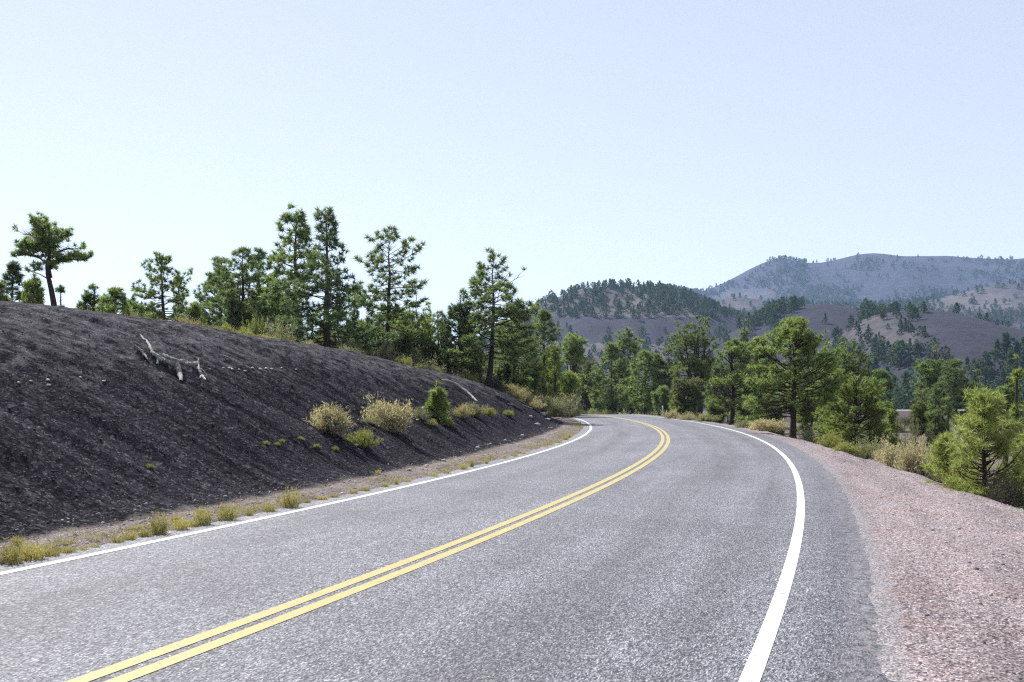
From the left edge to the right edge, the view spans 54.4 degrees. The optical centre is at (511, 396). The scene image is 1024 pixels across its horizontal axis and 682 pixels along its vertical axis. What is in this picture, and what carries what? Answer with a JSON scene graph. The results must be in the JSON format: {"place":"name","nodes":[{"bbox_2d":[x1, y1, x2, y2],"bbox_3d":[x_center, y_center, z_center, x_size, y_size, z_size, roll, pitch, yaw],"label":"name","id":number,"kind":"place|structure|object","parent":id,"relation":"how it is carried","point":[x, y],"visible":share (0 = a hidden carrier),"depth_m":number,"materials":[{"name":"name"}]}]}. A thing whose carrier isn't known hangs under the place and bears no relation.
{"place":"outdoors","nodes":[
{"label":"outdoors","id":0,"kind":"place"},
{"bbox_2d":[0,301,560,535],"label":"cinder bank","id":1,"kind":"structure","parent":0,"point":[251,385],"depth_m":17.80,"materials":[{"name":"gravel"}]},
{"bbox_2d":[140,334,208,381],"bbox_3d":[-6.707,-0.792,19.967,1.167,1.029,2.587,0,0,-26],"label":"dead tree limb","id":2,"kind":"object","parent":1,"relation":"on","point":[176,362],"visible":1,"depth_m":19.33,"materials":[{"name":"grey wood"}]},
{"bbox_2d":[240,311,268,335],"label":"shrub","id":3,"kind":"object","parent":1,"relation":"on","point":[255,330],"visible":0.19,"depth_m":45.96,"materials":[{"name":"green plant"}]},
{"bbox_2d":[0,301,564,541],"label":"cinder pebbles","id":4,"kind":"object","parent":1,"relation":"on","point":[75,495],"visible":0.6,"depth_m":16.73,"materials":[{"name":"gravel"}]},
{"bbox_2d":[259,316,305,341],"bbox_3d":[-10.779,-2.689,46.047,2.408,2.250,2.446,0,0,18],"label":"shrub","id":5,"kind":"object","parent":1,"relation":"on","point":[279,333],"visible":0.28,"depth_m":45.85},
{"bbox_2d":[302,401,358,434],"bbox_3d":[-3.865,0.464,21.037,1.181,0.775,1.370,0,0,3],"label":"shrub","id":6,"kind":"object","parent":1,"relation":"on","point":[331,421],"visible":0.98,"depth_m":21.01,"materials":[{"name":"plant"}]},
{"bbox_2d":[266,204,398,351],"bbox_3d":[-9.166,-5.433,50.805,6.940,8.891,4.903,0,0,0],"label":"pine tree","id":7,"kind":"object","parent":1,"relation":"on","point":[329,239],"visible":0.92,"depth_m":50.67,"materials":[{"name":"green plant"}]},
{"bbox_2d":[342,427,383,447],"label":"shrub","id":8,"kind":"object","parent":1,"relation":"on","point":[362,439],"visible":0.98,"depth_m":21.41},
{"bbox_2d":[339,224,429,351],"bbox_3d":[-7.013,-5.120,58.016,4.816,9.943,5.886,0,0,34],"label":"pine tree","id":9,"kind":"object","parent":1,"relation":"on","point":[389,315],"visible":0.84,"depth_m":57.83,"materials":[{"name":"green plant"}]},
{"bbox_2d":[369,340,403,363],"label":"shrub","id":10,"kind":"object","parent":1,"relation":"on","point":[384,354],"visible":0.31,"depth_m":51.79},
{"bbox_2d":[360,392,417,434],"bbox_3d":[-3.193,0.409,24.861,1.644,1.150,1.568,0,0,-32],"label":"shrub","id":11,"kind":"object","parent":1,"relation":"on","point":[394,418],"visible":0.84,"depth_m":24.61,"materials":[{"name":"plant"}]},
{"bbox_2d":[388,334,420,361],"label":"juniper tree","id":12,"kind":"object","parent":1,"relation":"on","point":[401,346],"visible":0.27,"depth_m":57.68,"materials":[{"name":"green plant"}]},
{"bbox_2d":[395,295,433,363],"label":"pine tree","id":13,"kind":"object","parent":1,"relation":"on","point":[420,338],"visible":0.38,"depth_m":62.52,"materials":[{"name":"green plant"}]},
{"bbox_2d":[398,348,437,369],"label":"shrub","id":14,"kind":"object","parent":1,"relation":"on","point":[414,359],"visible":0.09,"depth_m":57.84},
{"bbox_2d":[417,337,445,369],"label":"bushy tree","id":15,"kind":"object","parent":1,"relation":"on","point":[425,352],"visible":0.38,"depth_m":61.62,"materials":[{"name":"green plant"}]},
{"bbox_2d":[423,378,452,422],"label":"pine tree","id":16,"kind":"object","parent":1,"relation":"on","point":[436,401],"visible":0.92,"depth_m":30.30,"materials":[{"name":"green plant"}]},
{"bbox_2d":[433,294,486,377],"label":"pine tree","id":17,"kind":"object","parent":1,"relation":"on","point":[463,309],"visible":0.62,"depth_m":61.49,"materials":[{"name":"green plant"}]},
{"bbox_2d":[449,402,475,417],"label":"shrub","id":18,"kind":"object","parent":1,"relation":"on","point":[461,411],"visible":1,"depth_m":32.87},
{"bbox_2d":[466,401,487,416],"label":"shrub","id":19,"kind":"object","parent":1,"relation":"on","point":[477,410],"visible":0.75,"depth_m":34.90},
{"bbox_2d":[476,372,510,392],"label":"shrub","id":20,"kind":"object","parent":1,"relation":"on","point":[496,383],"visible":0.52,"depth_m":59.76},
{"bbox_2d":[447,247,545,380],"bbox_3d":[-1.300,-4.376,61.191,6.454,9.652,6.037,0,0,27],"label":"pine tree","id":21,"kind":"object","parent":1,"relation":"on","point":[510,310],"visible":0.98,"depth_m":60.51,"materials":[{"name":"green plant"}]},
{"bbox_2d":[493,356,511,385],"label":"bushy tree","id":22,"kind":"object","parent":1,"relation":"on","point":[507,374],"visible":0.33,"depth_m":67.53,"materials":[{"name":"green plant"}]},
{"bbox_2d":[489,308,542,390],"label":"pine tree","id":23,"kind":"object","parent":1,"relation":"on","point":[515,374],"visible":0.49,"depth_m":66.35,"materials":[{"name":"green plant"}]},
{"bbox_2d":[504,381,533,399],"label":"shrub","id":24,"kind":"object","parent":1,"relation":"on","point":[512,392],"visible":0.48,"depth_m":61.64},
{"bbox_2d":[0,414,897,681],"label":"road","id":25,"kind":"structure","parent":0,"point":[620,548],"depth_m":8.52,"materials":[{"name":"asphalt"}]},
{"bbox_2d":[144,508,174,534],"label":"grass tuft","id":26,"kind":"object","parent":25,"relation":"on","point":[160,530],"visible":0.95,"depth_m":11.56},
{"bbox_2d":[192,505,215,525],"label":"grass tuft","id":27,"kind":"object","parent":25,"relation":"on","point":[204,518],"visible":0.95,"depth_m":12.40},
{"bbox_2d":[215,502,240,520],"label":"grass tuft","id":28,"kind":"object","parent":25,"relation":"on","point":[229,516],"visible":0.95,"depth_m":12.88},
{"bbox_2d":[276,484,302,507],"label":"grass tuft","id":29,"kind":"object","parent":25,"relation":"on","point":[288,503],"visible":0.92,"depth_m":14.34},
{"bbox_2d":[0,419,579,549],"bbox_3d":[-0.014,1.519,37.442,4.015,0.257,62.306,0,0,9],"label":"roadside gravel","id":30,"kind":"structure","parent":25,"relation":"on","point":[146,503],"depth_m":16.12,"materials":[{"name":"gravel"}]},
{"bbox_2d":[0,417,1022,564],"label":"ground","id":31,"kind":"structure","parent":0,"point":[50,533],"depth_m":16.43,"materials":[{"name":"soil"}]},
{"bbox_2d":[0,258,26,301],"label":"pine tree","id":32,"kind":"object","parent":31,"relation":"on","point":[13,268],"visible":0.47,"depth_m":43.81,"materials":[{"name":"green plant"}]},
{"bbox_2d":[0,540,31,564],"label":"grass tuft","id":33,"kind":"object","parent":31,"relation":"on","point":[11,554],"visible":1,"depth_m":9.51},
{"bbox_2d":[20,273,45,303],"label":"pine tree","id":34,"kind":"object","parent":31,"relation":"on","point":[34,293],"visible":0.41,"depth_m":40.91,"materials":[{"name":"green plant"}]},
{"bbox_2d":[14,538,52,560],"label":"grass tuft","id":35,"kind":"object","parent":31,"relation":"on","point":[33,554],"visible":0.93,"depth_m":9.76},
{"bbox_2d":[8,210,94,305],"bbox_3d":[-18.451,-5.162,39.914,3.447,4.523,1.835,0,0,0],"label":"pine tree","id":36,"kind":"object","parent":31,"relation":"on","point":[46,236],"visible":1,"depth_m":39.73,"materials":[{"name":"green plant"}]},
{"bbox_2d":[75,282,118,312],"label":"pine tree","id":37,"kind":"object","parent":31,"relation":"on","point":[88,297],"visible":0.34,"depth_m":43.78,"materials":[{"name":"green plant"}]},
{"bbox_2d":[95,286,137,315],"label":"pine tree","id":38,"kind":"object","parent":31,"relation":"on","point":[111,302],"visible":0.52,"depth_m":42.73,"materials":[{"name":"green plant"}]},
{"bbox_2d":[121,293,151,316],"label":"pine tree","id":39,"kind":"object","parent":31,"relation":"on","point":[135,306],"visible":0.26,"depth_m":44.79,"materials":[{"name":"green plant"}]},
{"bbox_2d":[128,251,195,320],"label":"pine tree","id":40,"kind":"object","parent":31,"relation":"on","point":[151,293],"visible":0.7,"depth_m":49.70,"materials":[{"name":"green plant"}]},
{"bbox_2d":[169,515,190,529],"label":"grass tuft","id":41,"kind":"object","parent":31,"relation":"on","point":[182,525],"visible":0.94,"depth_m":11.95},
{"bbox_2d":[180,301,206,325],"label":"bushy tree","id":42,"kind":"object","parent":31,"relation":"on","point":[194,310],"visible":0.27,"depth_m":47.88,"materials":[{"name":"plant"}]},
{"bbox_2d":[176,255,255,329],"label":"pine tree","id":43,"kind":"object","parent":31,"relation":"on","point":[212,279],"visible":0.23,"depth_m":59.44,"materials":[{"name":"green plant"}]},
{"bbox_2d":[222,278,253,331],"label":"bushy tree","id":44,"kind":"object","parent":31,"relation":"on","point":[233,309],"visible":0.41,"depth_m":53.75,"materials":[{"name":"plant"}]},
{"bbox_2d":[200,245,276,333],"bbox_3d":[-15.078,-4.681,55.786,4.442,7.725,4.464,0,0,0],"label":"pine tree","id":45,"kind":"object","parent":31,"relation":"on","point":[243,268],"visible":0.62,"depth_m":55.35,"materials":[{"name":"green plant"}]},
{"bbox_2d":[234,246,305,335],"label":"pine tree","id":46,"kind":"object","parent":31,"relation":"on","point":[263,254],"visible":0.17,"depth_m":59.45,"materials":[{"name":"green plant"}]},
{"bbox_2d":[0,422,583,551],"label":"dry grass","id":47,"kind":"structure","parent":31,"relation":"on","point":[577,425],"depth_m":14.00,"materials":[{"name":"plant"}]},
{"bbox_2d":[251,202,334,337],"bbox_3d":[-11.707,-5.730,54.130,4.908,9.645,4.355,0,0,18],"label":"pine tree","id":48,"kind":"object","parent":31,"relation":"on","point":[302,232],"visible":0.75,"depth_m":53.51,"materials":[{"name":"green plant"}]},
{"bbox_2d":[424,310,447,348],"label":"pine tree","id":49,"kind":"object","parent":31,"relation":"on","point":[432,332],"visible":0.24,"depth_m":69.71,"materials":[{"name":"green plant"}]},
{"bbox_2d":[510,366,532,393],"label":"bushy tree","id":50,"kind":"object","parent":31,"relation":"on","point":[527,380],"visible":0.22,"depth_m":69.70,"materials":[{"name":"plant"}]},
{"bbox_2d":[521,353,543,397],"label":"juniper tree","id":51,"kind":"object","parent":31,"relation":"on","point":[535,375],"visible":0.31,"depth_m":71.69,"materials":[{"name":"green plant"}]},
{"bbox_2d":[531,390,556,411],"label":"shrub","id":52,"kind":"object","parent":31,"relation":"on","point":[543,400],"visible":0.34,"depth_m":69.67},
{"bbox_2d":[523,308,565,396],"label":"pine tree","id":53,"kind":"object","parent":31,"relation":"on","point":[544,315],"visible":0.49,"depth_m":79.86,"materials":[{"name":"green plant"}]},
{"bbox_2d":[541,340,577,402],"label":"pine tree","id":54,"kind":"object","parent":31,"relation":"on","point":[555,356],"visible":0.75,"depth_m":77.88,"materials":[{"name":"green plant"}]},
{"bbox_2d":[544,393,577,416],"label":"shrub","id":55,"kind":"object","parent":31,"relation":"on","point":[558,410],"visible":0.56,"depth_m":73.62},
{"bbox_2d":[551,393,585,417],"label":"shrub","id":56,"kind":"object","parent":31,"relation":"on","point":[573,404],"visible":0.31,"depth_m":75.71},
{"bbox_2d":[559,369,581,414],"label":"bushy tree","id":57,"kind":"object","parent":31,"relation":"on","point":[571,379],"visible":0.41,"depth_m":83.53,"materials":[{"name":"plant"}]},
{"bbox_2d":[616,348,668,414],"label":"pine tree","id":58,"kind":"object","parent":31,"relation":"on","point":[643,356],"visible":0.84,"depth_m":117.45,"materials":[{"name":"green plant"}]},
{"bbox_2d":[639,351,669,414],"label":"pine tree","id":59,"kind":"object","parent":31,"relation":"on","point":[656,359],"visible":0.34,"depth_m":119.15,"materials":[{"name":"green plant"}]},
{"bbox_2d":[649,385,673,415],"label":"undergrowth tree","id":60,"kind":"object","parent":31,"relation":"on","point":[660,398],"visible":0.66,"depth_m":109.52,"materials":[{"name":"plant"}]},
{"bbox_2d":[651,346,681,394],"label":"undergrowth tree","id":61,"kind":"object","parent":31,"relation":"on","point":[666,365],"visible":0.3,"depth_m":119.33,"materials":[{"name":"plant"}]},
{"bbox_2d":[666,366,706,419],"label":"juniper tree","id":62,"kind":"object","parent":31,"relation":"on","point":[684,386],"visible":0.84,"depth_m":77.65,"materials":[{"name":"green plant"}]},
{"bbox_2d":[666,315,728,414],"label":"pine tree","id":63,"kind":"object","parent":31,"relation":"on","point":[697,365],"visible":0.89,"depth_m":91.46,"materials":[{"name":"green plant"}]},
{"bbox_2d":[704,378,726,422],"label":"juniper tree","id":64,"kind":"object","parent":31,"relation":"on","point":[714,411],"visible":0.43,"depth_m":71.52,"materials":[{"name":"green plant"}]},
{"bbox_2d":[703,362,737,423],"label":"undergrowth tree","id":65,"kind":"object","parent":31,"relation":"on","point":[715,368],"visible":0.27,"depth_m":83.72,"materials":[{"name":"plant"}]},
{"bbox_2d":[699,336,762,424],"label":"pine tree","id":66,"kind":"object","parent":31,"relation":"on","point":[734,381],"visible":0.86,"depth_m":59.81,"materials":[{"name":"green plant"}]},
{"bbox_2d":[724,319,749,420],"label":"pine tree","id":67,"kind":"object","parent":31,"relation":"on","point":[743,333],"visible":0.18,"depth_m":97.83,"materials":[{"name":"green plant"}]},
{"bbox_2d":[738,334,790,407],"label":"pine tree","id":68,"kind":"object","parent":31,"relation":"on","point":[758,357],"visible":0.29,"depth_m":69.81,"materials":[{"name":"green plant"}]},
{"bbox_2d":[761,395,786,435],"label":"undergrowth tree","id":69,"kind":"object","parent":31,"relation":"on","point":[776,416],"visible":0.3,"depth_m":51.58,"materials":[{"name":"plant"}]},
{"bbox_2d":[733,315,851,438],"bbox_3d":[12.073,-0.611,43.058,4.922,5.928,3.523,0,0,0],"label":"pine tree","id":70,"kind":"object","parent":31,"relation":"on","point":[803,340],"visible":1,"depth_m":42.57,"materials":[{"name":"green plant"}]},
{"bbox_2d":[796,379,818,433],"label":"undergrowth tree","id":71,"kind":"object","parent":31,"relation":"on","point":[804,420],"visible":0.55,"depth_m":61.54,"materials":[{"name":"plant"}]},
{"bbox_2d":[798,425,826,443],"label":"shrub","id":72,"kind":"object","parent":31,"relation":"on","point":[808,437],"visible":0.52,"depth_m":41.85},
{"bbox_2d":[810,394,843,445],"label":"undergrowth tree","id":73,"kind":"object","parent":31,"relation":"on","point":[821,409],"visible":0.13,"depth_m":53.78,"materials":[{"name":"plant"}]},
{"bbox_2d":[812,430,851,447],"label":"shrub","id":74,"kind":"object","parent":31,"relation":"on","point":[830,441],"visible":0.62,"depth_m":35.83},
{"bbox_2d":[817,335,874,438],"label":"pine tree","id":75,"kind":"object","parent":31,"relation":"on","point":[853,366],"visible":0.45,"depth_m":61.47,"materials":[{"name":"green plant"}]},
{"bbox_2d":[811,371,895,454],"bbox_3d":[15.799,1.357,46.065,3.782,5.158,4.400,0,0,25],"label":"pine tree","id":76,"kind":"object","parent":31,"relation":"on","point":[862,392],"visible":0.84,"depth_m":45.52,"materials":[{"name":"green plant"}]},
{"bbox_2d":[849,434,881,459],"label":"shrub","id":77,"kind":"object","parent":31,"relation":"on","point":[866,453],"visible":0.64,"depth_m":30.85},
{"bbox_2d":[870,367,898,421],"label":"undergrowth tree","id":78,"kind":"object","parent":31,"relation":"on","point":[881,375],"visible":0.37,"depth_m":73.61,"materials":[{"name":"plant"}]},
{"bbox_2d":[871,435,913,468],"bbox_3d":[10.592,1.649,28.037,1.568,1.262,1.496,0,0,-34],"label":"shrub","id":79,"kind":"object","parent":31,"relation":"on","point":[887,455],"visible":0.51,"depth_m":27.79,"materials":[{"name":"plant"}]},
{"bbox_2d":[882,408,905,446],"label":"pine tree","id":80,"kind":"object","parent":31,"relation":"on","point":[892,418],"visible":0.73,"depth_m":55.79,"materials":[{"name":"green plant"}]},
{"bbox_2d":[892,416,919,452],"bbox_3d":[17.677,2.566,44.177,1.619,3.378,1.608,0,0,42],"label":"shrub","id":81,"kind":"object","parent":31,"relation":"on","point":[912,433],"visible":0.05,"depth_m":44.03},
{"bbox_2d":[885,434,939,480],"bbox_3d":[10.620,1.733,26.101,1.454,1.573,1.685,0,0,39],"label":"shrub","id":82,"kind":"object","parent":31,"relation":"on","point":[911,461],"visible":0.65,"depth_m":25.88,"materials":[{"name":"plant"}]},
{"bbox_2d":[908,386,936,434],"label":"juniper tree","id":83,"kind":"object","parent":31,"relation":"on","point":[919,409],"visible":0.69,"depth_m":65.52,"materials":[{"name":"green plant"}]},
{"bbox_2d":[908,344,958,406],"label":"pine tree","id":84,"kind":"object","parent":31,"relation":"on","point":[931,378],"visible":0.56,"depth_m":87.39,"materials":[{"name":"green plant"}]},
{"bbox_2d":[924,394,954,445],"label":"bushy tree","id":85,"kind":"object","parent":31,"relation":"on","point":[934,417],"visible":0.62,"depth_m":57.65,"materials":[{"name":"plant"}]},
{"bbox_2d":[920,431,974,482],"bbox_3d":[8.427,1.347,19.211,1.131,1.443,1.186,0,0,0],"label":"bush","id":86,"kind":"object","parent":31,"relation":"on","point":[938,456],"visible":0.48,"depth_m":19.12,"materials":[{"name":"green plant"}]},
{"bbox_2d":[924,358,984,425],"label":"pine tree","id":87,"kind":"object","parent":31,"relation":"on","point":[939,390],"visible":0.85,"depth_m":81.28,"materials":[{"name":"green plant"}]},
{"bbox_2d":[941,384,1023,508],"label":"pine tree","id":88,"kind":"object","parent":31,"relation":"on","point":[981,403],"visible":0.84,"depth_m":17.45,"materials":[{"name":"green plant"}]},
{"bbox_2d":[974,469,1023,508],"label":"shrub","id":89,"kind":"object","parent":31,"relation":"on","point":[1014,495],"visible":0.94,"depth_m":16.68,"materials":[{"name":"plant"}]},
{"bbox_2d":[986,375,1023,464],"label":"pine tree","id":90,"kind":"object","parent":31,"relation":"on","point":[1009,387],"visible":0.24,"depth_m":47.74,"materials":[{"name":"green plant"}]},
{"bbox_2d":[1008,352,1023,477],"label":"pine tree","id":91,"kind":"object","parent":31,"relation":"on","point":[1016,376],"visible":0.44,"depth_m":35.98,"materials":[{"name":"green plant"}]},
{"bbox_2d":[0,0,1023,343],"label":"sky","id":92,"kind":"structure","parent":0,"point":[689,143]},
{"bbox_2d":[483,286,745,404],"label":"wooded hill","id":93,"kind":"structure","parent":0,"point":[592,330],"depth_m":863.74,"materials":[{"name":"soil"}]},
{"bbox_2d":[454,253,1023,349],"bbox_3d":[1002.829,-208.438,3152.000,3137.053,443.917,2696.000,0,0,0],"label":"mountain","id":94,"kind":"structure","parent":0,"point":[947,274],"depth_m":2729.43,"materials":[{"name":"stone"}]},
{"bbox_2d":[412,252,1023,409],"bbox_3d":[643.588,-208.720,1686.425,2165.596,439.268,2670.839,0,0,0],"label":"pine forest","id":95,"kind":"object","parent":94,"relation":"on","point":[769,311],"visible":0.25,"depth_m":914.46,"materials":[{"name":"green plant"}]},
{"bbox_2d":[646,304,862,410],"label":"cinder knob","id":96,"kind":"object","parent":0,"point":[837,315],"visible":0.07,"depth_m":677.82,"materials":[{"name":"soil"}]},
{"bbox_2d":[638,414,1023,681],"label":"gravel shoulder","id":97,"kind":"object","parent":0,"point":[915,642],"visible":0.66,"depth_m":9.09},
{"bbox_2d":[744,418,786,433],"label":"shrub","id":98,"kind":"object","parent":97,"relation":"on","point":[766,425],"visible":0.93,"depth_m":47.62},
{"bbox_2d":[830,438,863,455],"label":"shrub","id":99,"kind":"object","parent":97,"relation":"on","point":[846,448],"visible":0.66,"depth_m":30.82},
{"bbox_2d":[941,463,982,492],"bbox_3d":[8.502,1.531,18.573,0.925,0.906,0.750,0,0,-23],"label":"shrub","id":100,"kind":"object","parent":97,"relation":"on","point":[947,484],"visible":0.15,"depth_m":18.57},
{"bbox_2d":[716,283,1023,328],"bbox_3d":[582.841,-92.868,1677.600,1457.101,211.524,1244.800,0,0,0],"label":"foothill","id":101,"kind":"structure","parent":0,"point":[992,293],"depth_m":1603.21,"materials":[{"name":"soil"}]},
{"bbox_2d":[724,410,1021,421],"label":"distant road","id":102,"kind":"structure","parent":0,"point":[903,413],"depth_m":145.20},
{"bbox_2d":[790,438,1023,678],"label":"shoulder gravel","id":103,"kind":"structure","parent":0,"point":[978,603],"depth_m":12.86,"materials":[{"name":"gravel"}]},
{"bbox_2d":[817,310,1023,408],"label":"cinder ridge","id":104,"kind":"structure","parent":0,"point":[962,337],"depth_m":483.88,"materials":[{"name":"soil"}]},
{"bbox_3d":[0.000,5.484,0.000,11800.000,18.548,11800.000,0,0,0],"label":"terrain","id":105,"kind":"structure","parent":0,"visible":0},
{"bbox_2d":[560,331,586,401],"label":"pine tree","id":106,"kind":"object","parent":105,"relation":"on","point":[573,350],"visible":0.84,"depth_m":117.15,"materials":[{"name":"green plant"}]},
{"bbox_2d":[571,356,604,413],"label":"juniper tree","id":107,"kind":"object","parent":105,"relation":"on","point":[586,370],"visible":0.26,"depth_m":137.11,"materials":[{"name":"green plant"}]},
{"bbox_2d":[587,388,609,413],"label":"undergrowth tree","id":108,"kind":"object","parent":105,"relation":"on","point":[596,405],"visible":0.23,"depth_m":133.16,"materials":[{"name":"plant"}]},
{"bbox_2d":[580,341,636,412],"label":"pine tree","id":109,"kind":"object","parent":105,"relation":"on","point":[612,349],"visible":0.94,"depth_m":129.47,"materials":[{"name":"green plant"}]},
{"bbox_2d":[608,327,644,395],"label":"pine tree","id":110,"kind":"object","parent":105,"relation":"on","point":[629,344],"visible":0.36,"depth_m":148.76,"materials":[{"name":"green plant"}]},
{"bbox_2d":[895,389,917,409],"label":"pine tree","id":111,"kind":"object","parent":105,"relation":"on","point":[904,396],"visible":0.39,"depth_m":274.90,"materials":[{"name":"green plant"}]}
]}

